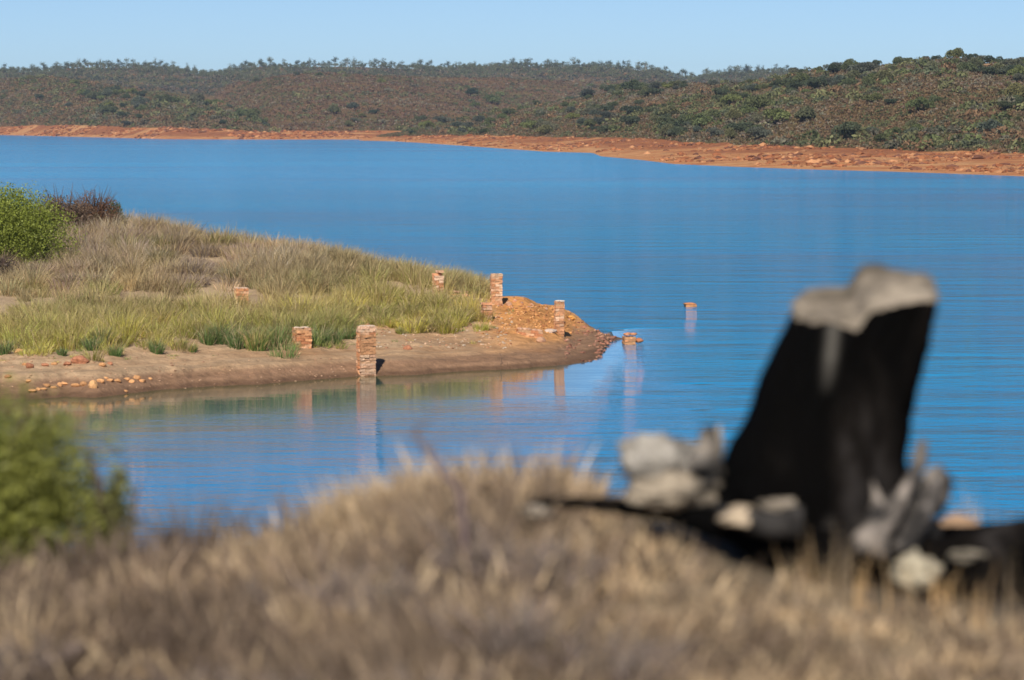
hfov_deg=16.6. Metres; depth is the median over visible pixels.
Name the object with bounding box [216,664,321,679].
grass tuft
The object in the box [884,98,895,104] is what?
shrub
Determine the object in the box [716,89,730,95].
shrub
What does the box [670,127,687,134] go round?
shrub
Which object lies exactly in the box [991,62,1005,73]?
shrub
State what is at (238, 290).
brick stub
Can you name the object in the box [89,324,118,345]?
grass tussock
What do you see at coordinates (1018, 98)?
shrub
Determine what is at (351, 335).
grass tussock
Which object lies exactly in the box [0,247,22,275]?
dry bush
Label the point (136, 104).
shrub
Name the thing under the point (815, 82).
shrub
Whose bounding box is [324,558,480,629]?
dead shrub
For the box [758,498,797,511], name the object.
wood chunk
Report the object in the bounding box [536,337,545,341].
stone
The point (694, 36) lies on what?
sky
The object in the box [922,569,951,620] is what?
straw tuft
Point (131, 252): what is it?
grass
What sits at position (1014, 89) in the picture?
shrub
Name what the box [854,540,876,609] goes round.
straw tuft
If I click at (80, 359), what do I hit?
stone
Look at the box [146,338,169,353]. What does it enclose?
grass tussock
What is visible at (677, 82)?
shrub
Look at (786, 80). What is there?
shrub
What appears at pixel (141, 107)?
shrub
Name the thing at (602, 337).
gravel
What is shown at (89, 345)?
grass tussock
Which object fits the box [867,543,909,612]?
straw tuft
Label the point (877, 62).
shrub
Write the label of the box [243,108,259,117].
shrub
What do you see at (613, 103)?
shrub
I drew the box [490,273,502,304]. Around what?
brick pillar
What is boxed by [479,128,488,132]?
shrub
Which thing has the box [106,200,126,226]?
green bush
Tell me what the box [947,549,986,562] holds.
wood chunk
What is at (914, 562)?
stone
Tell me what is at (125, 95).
shrub
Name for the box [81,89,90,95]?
shrub
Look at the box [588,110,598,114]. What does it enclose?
shrub
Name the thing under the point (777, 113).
shrub
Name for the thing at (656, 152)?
hill
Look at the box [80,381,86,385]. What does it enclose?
stone
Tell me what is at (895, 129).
shrub
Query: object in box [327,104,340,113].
shrub
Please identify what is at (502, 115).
shrub
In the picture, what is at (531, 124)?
shrub
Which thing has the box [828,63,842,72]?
shrub
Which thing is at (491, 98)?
shrub
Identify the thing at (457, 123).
shrub
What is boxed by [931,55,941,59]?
shrub
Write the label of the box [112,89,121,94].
shrub
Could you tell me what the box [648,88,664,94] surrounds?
shrub
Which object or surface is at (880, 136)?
shrub
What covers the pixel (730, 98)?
shrub
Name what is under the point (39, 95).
shrub
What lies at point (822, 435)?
burnt stump
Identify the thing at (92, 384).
stone
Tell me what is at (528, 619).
dead shrub
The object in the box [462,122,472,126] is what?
shrub
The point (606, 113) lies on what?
shrub
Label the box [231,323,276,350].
grass tussock
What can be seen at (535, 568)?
dead shrub
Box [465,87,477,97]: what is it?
shrub
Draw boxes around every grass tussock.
[0,338,17,354]
[52,346,68,355]
[78,332,105,350]
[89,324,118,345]
[92,304,158,342]
[103,343,124,356]
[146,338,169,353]
[174,337,190,346]
[187,343,199,352]
[188,301,237,326]
[191,325,223,345]
[200,317,240,343]
[215,323,259,349]
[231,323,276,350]
[255,317,302,349]
[270,287,328,315]
[303,320,337,345]
[320,325,349,344]
[339,324,358,339]
[381,318,400,327]
[393,327,405,333]
[450,316,464,329]
[471,320,490,330]
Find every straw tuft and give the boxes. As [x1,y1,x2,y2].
[774,527,815,597]
[775,554,806,596]
[810,553,831,600]
[816,524,846,598]
[841,527,862,605]
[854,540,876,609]
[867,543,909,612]
[908,551,959,617]
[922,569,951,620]
[959,555,997,627]
[964,487,989,521]
[988,544,1023,634]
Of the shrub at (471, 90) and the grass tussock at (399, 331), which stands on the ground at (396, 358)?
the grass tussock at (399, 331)
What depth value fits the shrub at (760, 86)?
825.30 m
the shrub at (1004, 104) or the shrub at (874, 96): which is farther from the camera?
the shrub at (874, 96)
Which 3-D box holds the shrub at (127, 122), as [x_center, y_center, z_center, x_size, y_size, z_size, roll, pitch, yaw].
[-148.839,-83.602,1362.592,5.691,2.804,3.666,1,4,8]
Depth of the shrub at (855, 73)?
740.88 m
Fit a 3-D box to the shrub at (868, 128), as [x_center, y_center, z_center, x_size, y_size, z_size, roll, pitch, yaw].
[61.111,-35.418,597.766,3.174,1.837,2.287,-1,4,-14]
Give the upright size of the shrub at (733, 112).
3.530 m
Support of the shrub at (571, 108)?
on the hill at (656, 152)
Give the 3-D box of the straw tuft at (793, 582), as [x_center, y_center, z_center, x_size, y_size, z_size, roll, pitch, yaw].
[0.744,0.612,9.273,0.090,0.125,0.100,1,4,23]
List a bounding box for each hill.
[0,78,276,138]
[4,67,784,99]
[206,73,613,138]
[359,67,1023,175]
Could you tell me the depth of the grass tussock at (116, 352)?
82.52 m
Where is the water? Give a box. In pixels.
[0,135,1023,561]
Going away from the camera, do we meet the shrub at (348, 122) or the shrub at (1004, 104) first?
the shrub at (1004, 104)
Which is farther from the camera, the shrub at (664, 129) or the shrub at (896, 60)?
the shrub at (896, 60)
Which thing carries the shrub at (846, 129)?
on the hill at (656, 152)
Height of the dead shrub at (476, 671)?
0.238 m
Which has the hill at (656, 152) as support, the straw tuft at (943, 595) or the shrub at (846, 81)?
the shrub at (846, 81)
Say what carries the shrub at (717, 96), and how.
on the hill at (656, 152)
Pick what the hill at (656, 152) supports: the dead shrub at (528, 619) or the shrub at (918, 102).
the shrub at (918, 102)
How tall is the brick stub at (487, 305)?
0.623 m
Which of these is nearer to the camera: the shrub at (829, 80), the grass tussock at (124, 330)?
the grass tussock at (124, 330)
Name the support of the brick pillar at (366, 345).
on the ground at (396, 358)
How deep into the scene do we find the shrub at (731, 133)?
643.37 m
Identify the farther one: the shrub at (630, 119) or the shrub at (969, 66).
the shrub at (630, 119)
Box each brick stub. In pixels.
[234,287,248,300]
[292,326,311,348]
[480,302,491,320]
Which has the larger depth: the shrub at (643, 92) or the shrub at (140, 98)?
the shrub at (140, 98)
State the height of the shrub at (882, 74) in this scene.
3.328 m
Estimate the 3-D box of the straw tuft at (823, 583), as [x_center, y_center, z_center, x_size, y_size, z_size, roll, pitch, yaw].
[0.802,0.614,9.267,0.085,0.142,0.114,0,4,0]
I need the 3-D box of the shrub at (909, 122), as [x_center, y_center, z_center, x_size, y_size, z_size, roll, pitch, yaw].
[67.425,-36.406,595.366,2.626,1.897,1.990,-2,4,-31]
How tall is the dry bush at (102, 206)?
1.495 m
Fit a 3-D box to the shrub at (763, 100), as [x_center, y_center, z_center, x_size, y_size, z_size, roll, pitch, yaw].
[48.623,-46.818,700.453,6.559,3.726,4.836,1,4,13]
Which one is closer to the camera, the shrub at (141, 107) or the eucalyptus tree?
the shrub at (141, 107)
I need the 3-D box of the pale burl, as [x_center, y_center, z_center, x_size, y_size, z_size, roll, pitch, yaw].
[0.444,0.352,9.721,0.308,0.238,0.252,0,4,0]
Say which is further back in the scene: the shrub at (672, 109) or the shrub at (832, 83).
the shrub at (672, 109)
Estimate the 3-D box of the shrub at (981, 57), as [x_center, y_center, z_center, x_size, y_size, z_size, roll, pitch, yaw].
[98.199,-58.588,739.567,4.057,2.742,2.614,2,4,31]
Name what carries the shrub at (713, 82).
on the hill at (656, 152)
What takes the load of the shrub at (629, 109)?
on the hill at (656, 152)
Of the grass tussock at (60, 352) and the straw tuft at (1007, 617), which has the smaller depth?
the straw tuft at (1007, 617)
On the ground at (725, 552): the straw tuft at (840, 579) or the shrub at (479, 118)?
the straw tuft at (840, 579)
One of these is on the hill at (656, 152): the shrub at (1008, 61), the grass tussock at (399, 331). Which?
the shrub at (1008, 61)
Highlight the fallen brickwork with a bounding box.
[516,327,542,337]
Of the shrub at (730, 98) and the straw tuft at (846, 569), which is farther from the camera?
the shrub at (730, 98)
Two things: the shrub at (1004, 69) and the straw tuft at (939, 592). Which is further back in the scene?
the shrub at (1004, 69)
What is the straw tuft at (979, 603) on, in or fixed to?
on the ground at (725, 552)
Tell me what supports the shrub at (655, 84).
on the hill at (656, 152)
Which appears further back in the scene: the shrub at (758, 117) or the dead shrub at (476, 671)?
the shrub at (758, 117)
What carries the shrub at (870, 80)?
on the hill at (656, 152)
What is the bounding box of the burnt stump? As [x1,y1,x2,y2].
[713,263,952,562]
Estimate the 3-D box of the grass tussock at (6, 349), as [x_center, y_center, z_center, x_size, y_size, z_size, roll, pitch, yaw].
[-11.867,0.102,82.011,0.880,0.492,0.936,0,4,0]
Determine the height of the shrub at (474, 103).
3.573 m
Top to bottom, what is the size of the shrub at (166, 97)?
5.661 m
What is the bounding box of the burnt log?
[531,496,1023,603]
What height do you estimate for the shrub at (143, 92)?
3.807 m
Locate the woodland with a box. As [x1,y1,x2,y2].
[0,61,807,83]
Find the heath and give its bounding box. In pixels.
[0,57,1023,152]
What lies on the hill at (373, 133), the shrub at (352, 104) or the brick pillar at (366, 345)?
the shrub at (352, 104)
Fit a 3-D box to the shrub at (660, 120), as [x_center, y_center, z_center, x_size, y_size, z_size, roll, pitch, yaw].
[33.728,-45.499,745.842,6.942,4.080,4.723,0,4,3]
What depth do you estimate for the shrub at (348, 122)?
1298.85 m
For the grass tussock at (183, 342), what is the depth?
85.25 m
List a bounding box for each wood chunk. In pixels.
[516,504,551,519]
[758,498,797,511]
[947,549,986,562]
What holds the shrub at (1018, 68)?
on the hill at (656, 152)
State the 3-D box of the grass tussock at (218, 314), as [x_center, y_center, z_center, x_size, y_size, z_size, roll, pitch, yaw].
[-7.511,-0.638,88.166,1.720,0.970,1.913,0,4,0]
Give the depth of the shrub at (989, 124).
554.67 m
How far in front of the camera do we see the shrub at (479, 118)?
1108.88 m
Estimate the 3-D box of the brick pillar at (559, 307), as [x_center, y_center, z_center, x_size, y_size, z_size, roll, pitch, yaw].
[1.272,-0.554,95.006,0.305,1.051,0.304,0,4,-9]
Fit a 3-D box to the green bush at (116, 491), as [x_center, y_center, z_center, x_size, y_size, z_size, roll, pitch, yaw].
[-1.315,0.614,11.353,0.291,0.518,0.294,0,4,0]
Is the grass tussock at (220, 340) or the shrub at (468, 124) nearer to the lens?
the grass tussock at (220, 340)
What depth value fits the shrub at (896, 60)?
776.99 m
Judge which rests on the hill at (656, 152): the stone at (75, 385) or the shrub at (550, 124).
the shrub at (550, 124)
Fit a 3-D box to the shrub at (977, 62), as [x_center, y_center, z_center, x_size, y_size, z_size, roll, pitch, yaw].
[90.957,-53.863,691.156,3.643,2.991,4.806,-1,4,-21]
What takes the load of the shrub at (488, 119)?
on the hill at (656, 152)
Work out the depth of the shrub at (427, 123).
1204.57 m
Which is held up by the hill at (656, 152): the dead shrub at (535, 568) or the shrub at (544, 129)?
the shrub at (544, 129)
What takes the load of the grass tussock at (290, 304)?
on the ground at (396, 358)
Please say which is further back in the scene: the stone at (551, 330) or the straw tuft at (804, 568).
the stone at (551, 330)
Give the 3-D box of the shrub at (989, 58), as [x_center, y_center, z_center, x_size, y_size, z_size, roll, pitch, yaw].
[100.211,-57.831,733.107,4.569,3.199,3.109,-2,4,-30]
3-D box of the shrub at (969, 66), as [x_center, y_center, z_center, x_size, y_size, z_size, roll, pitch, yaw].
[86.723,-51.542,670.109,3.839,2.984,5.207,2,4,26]
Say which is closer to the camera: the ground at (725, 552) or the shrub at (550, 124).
the ground at (725, 552)
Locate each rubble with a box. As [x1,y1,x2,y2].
[0,124,1023,173]
[403,345,412,349]
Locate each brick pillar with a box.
[356,325,376,375]
[432,270,443,295]
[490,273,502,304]
[553,300,564,336]
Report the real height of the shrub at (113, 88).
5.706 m
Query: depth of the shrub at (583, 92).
1115.87 m
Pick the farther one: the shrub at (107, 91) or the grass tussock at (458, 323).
the shrub at (107, 91)
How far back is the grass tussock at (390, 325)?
91.49 m
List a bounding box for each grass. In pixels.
[0,206,513,362]
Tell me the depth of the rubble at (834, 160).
587.78 m
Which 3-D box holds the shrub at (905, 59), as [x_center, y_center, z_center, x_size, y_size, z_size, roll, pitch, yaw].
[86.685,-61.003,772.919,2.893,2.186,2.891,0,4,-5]
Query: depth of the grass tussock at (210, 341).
86.15 m
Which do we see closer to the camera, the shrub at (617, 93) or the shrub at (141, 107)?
the shrub at (617, 93)
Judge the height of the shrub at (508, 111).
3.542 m
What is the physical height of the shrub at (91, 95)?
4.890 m
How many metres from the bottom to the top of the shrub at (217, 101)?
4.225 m
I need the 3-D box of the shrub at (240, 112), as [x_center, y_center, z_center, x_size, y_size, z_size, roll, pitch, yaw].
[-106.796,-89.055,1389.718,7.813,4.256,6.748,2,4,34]
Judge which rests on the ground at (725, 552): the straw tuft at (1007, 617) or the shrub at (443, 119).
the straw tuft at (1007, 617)
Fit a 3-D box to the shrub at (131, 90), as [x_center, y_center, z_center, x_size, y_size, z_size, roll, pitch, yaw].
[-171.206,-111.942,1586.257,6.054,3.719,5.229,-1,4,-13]
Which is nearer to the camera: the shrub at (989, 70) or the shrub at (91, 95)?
the shrub at (989, 70)
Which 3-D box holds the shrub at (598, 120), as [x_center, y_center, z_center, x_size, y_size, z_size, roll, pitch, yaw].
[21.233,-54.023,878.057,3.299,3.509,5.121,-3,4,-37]
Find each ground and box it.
[0,247,621,398]
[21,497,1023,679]
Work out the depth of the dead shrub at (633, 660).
7.76 m
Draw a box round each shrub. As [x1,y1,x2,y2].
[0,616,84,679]
[17,668,31,679]
[34,94,43,97]
[76,89,84,93]
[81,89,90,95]
[84,92,98,99]
[100,88,112,94]
[101,99,112,105]
[103,86,120,90]
[104,101,115,105]
[104,106,117,112]
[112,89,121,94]
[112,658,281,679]
[116,111,130,116]
[120,93,130,97]
[120,121,133,124]
[126,88,137,92]
[131,95,149,102]
[131,101,146,107]
[132,90,146,95]
[135,105,147,109]
[153,94,171,101]
[169,96,180,102]
[189,93,204,102]
[211,99,223,102]
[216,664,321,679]
[234,109,245,115]
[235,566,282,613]
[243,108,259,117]
[290,553,407,628]
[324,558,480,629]
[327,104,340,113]
[344,120,352,125]
[346,102,359,107]
[368,109,379,113]
[372,651,501,679]
[401,412,527,590]
[413,115,427,121]
[413,591,612,679]
[418,120,435,126]
[432,116,451,122]
[450,121,462,126]
[459,523,615,601]
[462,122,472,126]
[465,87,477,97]
[469,101,480,106]
[472,115,484,121]
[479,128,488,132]
[483,94,499,103]
[484,117,494,121]
[497,113,506,118]
[501,108,515,114]
[520,120,537,128]
[527,619,704,679]
[535,120,559,129]
[535,125,553,134]
[559,101,567,106]
[564,112,579,118]
[565,106,575,111]
[575,107,601,114]
[576,117,585,123]
[580,89,595,96]
[584,119,597,125]
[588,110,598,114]
[593,117,605,125]
[596,125,609,132]
[597,111,613,117]
[599,85,613,90]
[599,105,614,110]
[605,101,619,105]
[611,91,623,95]
[618,79,639,91]
[619,115,639,124]
[620,105,642,114]
[634,99,644,103]
[637,88,651,96]
[648,81,660,88]
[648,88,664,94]
[649,115,657,120]
[655,116,684,124]
[657,105,680,114]
[657,121,686,136]
[660,123,674,136]
[662,83,672,87]
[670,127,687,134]
[672,80,682,84]
[684,113,713,125]
[692,125,702,131]
[704,109,720,117]
[705,127,724,135]
[707,81,717,84]
[711,87,726,94]
[711,94,725,102]
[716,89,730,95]
[719,93,742,103]
[724,127,737,138]
[725,107,745,119]
[727,122,753,130]
[739,93,749,98]
[740,95,771,107]
[744,83,758,90]
[744,124,761,133]
[747,126,772,137]
[750,113,763,121]
[754,84,767,88]
[761,107,791,123]
[772,79,784,85]
[783,78,792,82]
[788,67,798,71]
[790,78,807,88]
[794,72,809,80]
[794,105,816,120]
[804,76,827,88]
[821,62,842,71]
[822,77,832,85]
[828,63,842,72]
[829,80,838,85]
[830,121,860,139]
[831,74,846,82]
[841,58,858,70]
[841,77,857,84]
[844,70,860,78]
[846,62,879,71]
[861,76,876,84]
[862,92,883,101]
[865,126,879,132]
[872,60,882,64]
[872,69,897,79]
[873,133,885,139]
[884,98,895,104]
[884,127,904,133]
[887,65,897,69]
[892,56,901,63]
[901,57,912,62]
[904,96,935,111]
[904,120,915,125]
[910,123,925,129]
[925,60,941,68]
[929,95,942,101]
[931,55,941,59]
[945,47,963,57]
[956,61,977,71]
[961,53,977,59]
[968,58,983,67]
[971,55,986,60]
[975,119,1003,132]
[977,66,997,75]
[984,55,1002,62]
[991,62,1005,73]
[997,58,1022,65]
[997,65,1008,73]
[997,100,1020,108]
[1003,82,1023,96]
[1005,64,1017,73]
[1006,64,1023,76]
[1010,95,1023,102]
[1013,73,1023,80]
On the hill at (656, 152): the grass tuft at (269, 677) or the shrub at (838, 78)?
the shrub at (838, 78)
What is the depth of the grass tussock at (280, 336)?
86.08 m
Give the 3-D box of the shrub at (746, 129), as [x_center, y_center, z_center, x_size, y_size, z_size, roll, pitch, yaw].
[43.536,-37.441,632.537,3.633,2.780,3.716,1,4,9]
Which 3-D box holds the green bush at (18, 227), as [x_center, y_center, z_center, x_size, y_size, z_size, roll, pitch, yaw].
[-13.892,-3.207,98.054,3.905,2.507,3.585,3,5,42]
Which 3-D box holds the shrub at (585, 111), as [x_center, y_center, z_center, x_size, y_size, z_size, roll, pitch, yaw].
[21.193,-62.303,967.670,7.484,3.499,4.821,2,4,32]
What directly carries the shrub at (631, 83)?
on the hill at (656, 152)
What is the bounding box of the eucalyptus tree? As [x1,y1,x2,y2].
[641,61,650,67]
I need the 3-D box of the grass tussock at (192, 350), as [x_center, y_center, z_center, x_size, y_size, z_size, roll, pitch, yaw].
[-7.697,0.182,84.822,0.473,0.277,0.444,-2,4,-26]
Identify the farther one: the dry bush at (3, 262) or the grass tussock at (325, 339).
the dry bush at (3, 262)
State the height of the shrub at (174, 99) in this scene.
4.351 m
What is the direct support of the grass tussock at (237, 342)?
on the ground at (396, 358)
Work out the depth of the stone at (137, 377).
80.13 m
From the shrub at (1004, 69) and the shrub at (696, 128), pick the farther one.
the shrub at (696, 128)
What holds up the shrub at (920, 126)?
on the hill at (656, 152)
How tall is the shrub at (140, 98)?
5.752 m
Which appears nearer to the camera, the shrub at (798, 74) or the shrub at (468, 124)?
the shrub at (798, 74)
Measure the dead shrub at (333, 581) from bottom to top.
0.239 m
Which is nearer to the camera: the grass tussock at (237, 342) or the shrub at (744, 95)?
the grass tussock at (237, 342)
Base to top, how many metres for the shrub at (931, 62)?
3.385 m
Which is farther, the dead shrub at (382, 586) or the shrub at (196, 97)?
the shrub at (196, 97)
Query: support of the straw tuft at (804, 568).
on the ground at (725, 552)
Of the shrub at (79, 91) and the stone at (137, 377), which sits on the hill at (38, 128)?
the shrub at (79, 91)
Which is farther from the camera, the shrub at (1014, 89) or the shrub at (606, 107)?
the shrub at (606, 107)
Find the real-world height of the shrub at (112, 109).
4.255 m
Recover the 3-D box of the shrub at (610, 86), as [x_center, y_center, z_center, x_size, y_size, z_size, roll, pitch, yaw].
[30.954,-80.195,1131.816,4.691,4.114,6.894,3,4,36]
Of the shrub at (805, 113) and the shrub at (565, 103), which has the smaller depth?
the shrub at (805, 113)
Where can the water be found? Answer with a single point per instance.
(742, 257)
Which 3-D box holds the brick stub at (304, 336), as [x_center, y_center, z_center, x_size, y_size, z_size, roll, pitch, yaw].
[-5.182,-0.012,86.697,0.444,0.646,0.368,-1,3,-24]
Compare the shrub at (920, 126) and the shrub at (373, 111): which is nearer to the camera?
the shrub at (920, 126)
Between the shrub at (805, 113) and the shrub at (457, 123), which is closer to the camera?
the shrub at (805, 113)
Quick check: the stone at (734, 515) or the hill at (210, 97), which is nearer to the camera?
the stone at (734, 515)
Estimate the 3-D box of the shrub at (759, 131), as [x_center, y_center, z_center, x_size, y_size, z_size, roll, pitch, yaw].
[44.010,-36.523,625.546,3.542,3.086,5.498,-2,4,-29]
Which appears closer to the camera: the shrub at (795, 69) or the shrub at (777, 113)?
the shrub at (777, 113)
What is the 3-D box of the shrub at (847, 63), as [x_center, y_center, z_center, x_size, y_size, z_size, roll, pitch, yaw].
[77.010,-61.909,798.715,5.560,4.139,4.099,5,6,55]
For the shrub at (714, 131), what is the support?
on the hill at (656, 152)
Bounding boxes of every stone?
[26,363,33,367]
[71,355,88,363]
[71,383,79,386]
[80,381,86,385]
[88,380,96,387]
[133,375,140,379]
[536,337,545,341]
[545,329,556,332]
[716,504,757,526]
[889,548,943,592]
[934,513,981,526]
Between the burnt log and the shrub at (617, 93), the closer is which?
the burnt log
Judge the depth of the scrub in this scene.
832.98 m
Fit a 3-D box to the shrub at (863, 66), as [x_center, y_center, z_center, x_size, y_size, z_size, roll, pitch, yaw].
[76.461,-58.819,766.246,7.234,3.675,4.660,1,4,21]
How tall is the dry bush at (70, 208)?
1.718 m
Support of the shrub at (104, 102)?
on the hill at (38, 128)
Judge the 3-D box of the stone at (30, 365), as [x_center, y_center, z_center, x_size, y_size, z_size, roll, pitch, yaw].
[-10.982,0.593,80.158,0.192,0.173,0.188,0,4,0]
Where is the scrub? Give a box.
[0,56,1023,152]
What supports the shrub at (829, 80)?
on the hill at (656, 152)
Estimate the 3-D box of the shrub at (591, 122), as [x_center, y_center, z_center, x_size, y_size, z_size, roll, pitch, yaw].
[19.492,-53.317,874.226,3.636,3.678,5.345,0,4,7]
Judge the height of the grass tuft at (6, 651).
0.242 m
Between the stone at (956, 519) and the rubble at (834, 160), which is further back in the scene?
the rubble at (834, 160)
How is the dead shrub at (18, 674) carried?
on the ground at (725, 552)
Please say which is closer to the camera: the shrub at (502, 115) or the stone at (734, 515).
the stone at (734, 515)
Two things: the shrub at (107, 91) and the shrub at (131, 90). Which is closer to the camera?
the shrub at (107, 91)
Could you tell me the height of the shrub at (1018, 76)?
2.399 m
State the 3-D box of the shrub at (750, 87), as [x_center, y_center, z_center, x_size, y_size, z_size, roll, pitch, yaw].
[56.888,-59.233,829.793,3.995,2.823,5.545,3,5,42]
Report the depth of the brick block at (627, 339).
96.35 m
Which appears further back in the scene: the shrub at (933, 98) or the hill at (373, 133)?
the hill at (373, 133)
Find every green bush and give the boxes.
[0,180,86,267]
[0,362,119,571]
[67,454,142,562]
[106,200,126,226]
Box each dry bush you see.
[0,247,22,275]
[25,183,95,228]
[68,184,119,222]
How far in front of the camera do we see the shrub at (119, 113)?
1402.69 m
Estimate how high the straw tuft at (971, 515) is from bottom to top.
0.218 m
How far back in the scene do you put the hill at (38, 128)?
1404.59 m
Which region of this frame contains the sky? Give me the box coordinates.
[0,0,1023,76]
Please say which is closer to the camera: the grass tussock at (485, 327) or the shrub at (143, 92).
the grass tussock at (485, 327)
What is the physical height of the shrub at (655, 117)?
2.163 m
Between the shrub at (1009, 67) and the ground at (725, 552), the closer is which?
the ground at (725, 552)
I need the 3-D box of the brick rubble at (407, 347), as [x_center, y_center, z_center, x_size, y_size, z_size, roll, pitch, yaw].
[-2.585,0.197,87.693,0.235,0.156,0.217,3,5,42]
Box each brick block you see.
[622,332,643,344]
[683,302,696,306]
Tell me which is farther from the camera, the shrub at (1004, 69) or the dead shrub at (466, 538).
the shrub at (1004, 69)
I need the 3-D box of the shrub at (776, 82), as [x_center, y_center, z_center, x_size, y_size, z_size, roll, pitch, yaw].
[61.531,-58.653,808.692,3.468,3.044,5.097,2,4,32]
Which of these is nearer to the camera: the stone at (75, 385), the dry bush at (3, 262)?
the stone at (75, 385)
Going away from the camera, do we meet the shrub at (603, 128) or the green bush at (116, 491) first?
the green bush at (116, 491)
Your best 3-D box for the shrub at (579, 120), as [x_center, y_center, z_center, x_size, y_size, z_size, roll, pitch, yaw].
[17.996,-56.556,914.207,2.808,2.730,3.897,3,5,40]
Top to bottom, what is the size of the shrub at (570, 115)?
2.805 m
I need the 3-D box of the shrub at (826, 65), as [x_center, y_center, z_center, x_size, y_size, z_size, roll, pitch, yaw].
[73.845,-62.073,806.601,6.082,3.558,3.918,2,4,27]
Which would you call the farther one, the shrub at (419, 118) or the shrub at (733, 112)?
the shrub at (419, 118)
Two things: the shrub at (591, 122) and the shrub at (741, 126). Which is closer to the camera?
the shrub at (741, 126)
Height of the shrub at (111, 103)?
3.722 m
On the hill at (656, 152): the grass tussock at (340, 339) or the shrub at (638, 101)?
the shrub at (638, 101)
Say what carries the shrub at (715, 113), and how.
on the hill at (656, 152)
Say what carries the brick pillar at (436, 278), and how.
on the ground at (396, 358)
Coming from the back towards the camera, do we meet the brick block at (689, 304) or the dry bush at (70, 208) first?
the brick block at (689, 304)
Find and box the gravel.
[1,296,616,388]
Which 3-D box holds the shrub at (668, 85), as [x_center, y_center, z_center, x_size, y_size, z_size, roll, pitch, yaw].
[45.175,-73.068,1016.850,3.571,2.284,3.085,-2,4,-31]
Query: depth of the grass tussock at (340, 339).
88.00 m
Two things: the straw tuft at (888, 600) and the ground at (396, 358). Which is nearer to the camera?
the straw tuft at (888, 600)
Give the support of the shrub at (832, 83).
on the hill at (656, 152)
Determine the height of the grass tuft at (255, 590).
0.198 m
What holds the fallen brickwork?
on the ground at (396, 358)
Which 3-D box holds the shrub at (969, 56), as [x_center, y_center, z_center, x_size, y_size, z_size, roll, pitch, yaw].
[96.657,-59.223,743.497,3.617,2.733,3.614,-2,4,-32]
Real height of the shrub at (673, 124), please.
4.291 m
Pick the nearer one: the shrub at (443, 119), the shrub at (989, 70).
the shrub at (989, 70)
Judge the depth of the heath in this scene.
1300.68 m
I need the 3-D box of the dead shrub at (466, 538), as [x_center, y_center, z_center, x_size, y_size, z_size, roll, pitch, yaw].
[-0.119,0.441,9.034,0.292,0.512,0.241,-2,4,-26]
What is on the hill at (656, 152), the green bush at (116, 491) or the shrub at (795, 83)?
the shrub at (795, 83)
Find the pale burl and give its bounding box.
[617,424,724,512]
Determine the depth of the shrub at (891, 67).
741.76 m
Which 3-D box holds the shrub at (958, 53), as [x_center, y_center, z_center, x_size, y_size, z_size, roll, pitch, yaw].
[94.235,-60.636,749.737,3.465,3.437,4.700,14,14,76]
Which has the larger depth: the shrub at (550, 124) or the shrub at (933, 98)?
the shrub at (550, 124)
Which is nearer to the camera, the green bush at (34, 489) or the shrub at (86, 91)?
the green bush at (34, 489)
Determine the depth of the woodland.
2455.90 m
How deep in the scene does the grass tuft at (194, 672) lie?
8.31 m

